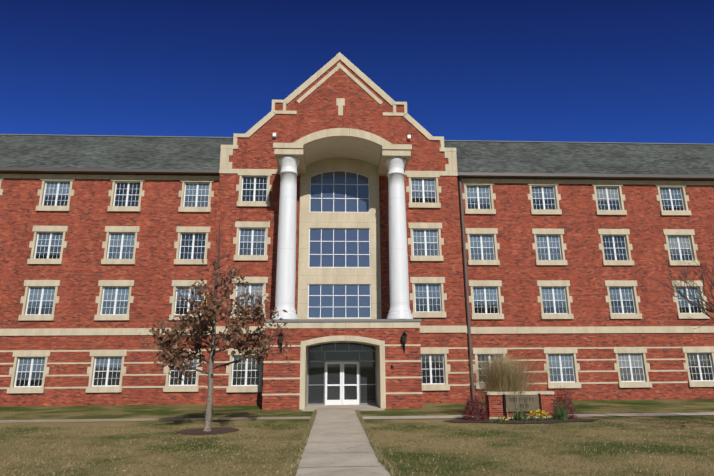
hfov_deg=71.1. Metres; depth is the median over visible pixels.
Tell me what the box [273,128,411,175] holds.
portico canopy
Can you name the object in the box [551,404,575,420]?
plant
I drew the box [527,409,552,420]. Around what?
flowers
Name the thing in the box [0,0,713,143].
sky
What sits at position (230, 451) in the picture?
fallen leaves
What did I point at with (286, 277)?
columns
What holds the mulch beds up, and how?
on the lawn at (434, 409)
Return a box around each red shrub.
[460,395,487,420]
[553,386,577,417]
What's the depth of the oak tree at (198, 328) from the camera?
17.31 m
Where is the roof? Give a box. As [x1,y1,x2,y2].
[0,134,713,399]
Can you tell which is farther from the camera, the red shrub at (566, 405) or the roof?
the roof
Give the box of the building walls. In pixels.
[0,60,713,405]
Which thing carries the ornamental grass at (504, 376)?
on the mulch beds
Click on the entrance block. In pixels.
(348, 363)
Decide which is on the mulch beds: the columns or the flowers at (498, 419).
the flowers at (498, 419)
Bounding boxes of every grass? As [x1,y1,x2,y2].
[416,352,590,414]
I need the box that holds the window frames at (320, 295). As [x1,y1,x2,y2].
[14,171,713,386]
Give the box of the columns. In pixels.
[271,155,412,318]
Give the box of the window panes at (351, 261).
[16,171,712,385]
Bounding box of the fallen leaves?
[0,410,707,475]
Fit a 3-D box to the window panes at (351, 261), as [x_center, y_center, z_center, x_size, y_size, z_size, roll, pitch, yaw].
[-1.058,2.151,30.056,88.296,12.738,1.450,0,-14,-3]
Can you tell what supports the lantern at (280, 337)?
attached to the entrance block
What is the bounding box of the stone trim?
[0,52,713,392]
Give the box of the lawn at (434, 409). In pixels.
[0,399,713,475]
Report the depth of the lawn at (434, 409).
14.36 m
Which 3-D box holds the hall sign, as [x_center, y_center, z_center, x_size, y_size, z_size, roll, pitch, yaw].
[6.497,6.670,19.950,2.700,1.040,0.600,0,-14,-3]
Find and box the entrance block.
[262,319,422,409]
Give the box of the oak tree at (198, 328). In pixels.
[139,222,293,430]
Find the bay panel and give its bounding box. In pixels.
[297,158,381,318]
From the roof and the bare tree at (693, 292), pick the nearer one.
the bare tree at (693, 292)
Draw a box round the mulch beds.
[177,417,600,434]
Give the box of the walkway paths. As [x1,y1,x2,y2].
[0,408,713,475]
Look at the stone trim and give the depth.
30.49 m
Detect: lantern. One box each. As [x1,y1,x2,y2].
[278,332,283,351]
[401,331,406,351]
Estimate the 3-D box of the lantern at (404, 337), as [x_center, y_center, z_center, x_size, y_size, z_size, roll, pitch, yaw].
[2.414,5.281,25.458,0.277,1.170,0.400,0,-14,-3]
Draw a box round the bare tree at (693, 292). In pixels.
[654,238,713,328]
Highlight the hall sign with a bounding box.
[483,391,553,418]
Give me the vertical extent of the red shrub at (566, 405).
1.283 m
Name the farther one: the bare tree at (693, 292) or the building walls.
the building walls
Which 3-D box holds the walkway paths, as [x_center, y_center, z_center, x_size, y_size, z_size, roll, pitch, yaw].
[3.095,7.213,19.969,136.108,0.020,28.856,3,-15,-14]
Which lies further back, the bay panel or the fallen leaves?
the bay panel
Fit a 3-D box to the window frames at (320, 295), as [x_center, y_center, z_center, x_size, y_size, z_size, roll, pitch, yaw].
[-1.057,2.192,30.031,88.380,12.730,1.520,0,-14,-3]
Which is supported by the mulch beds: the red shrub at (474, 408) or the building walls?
the red shrub at (474, 408)

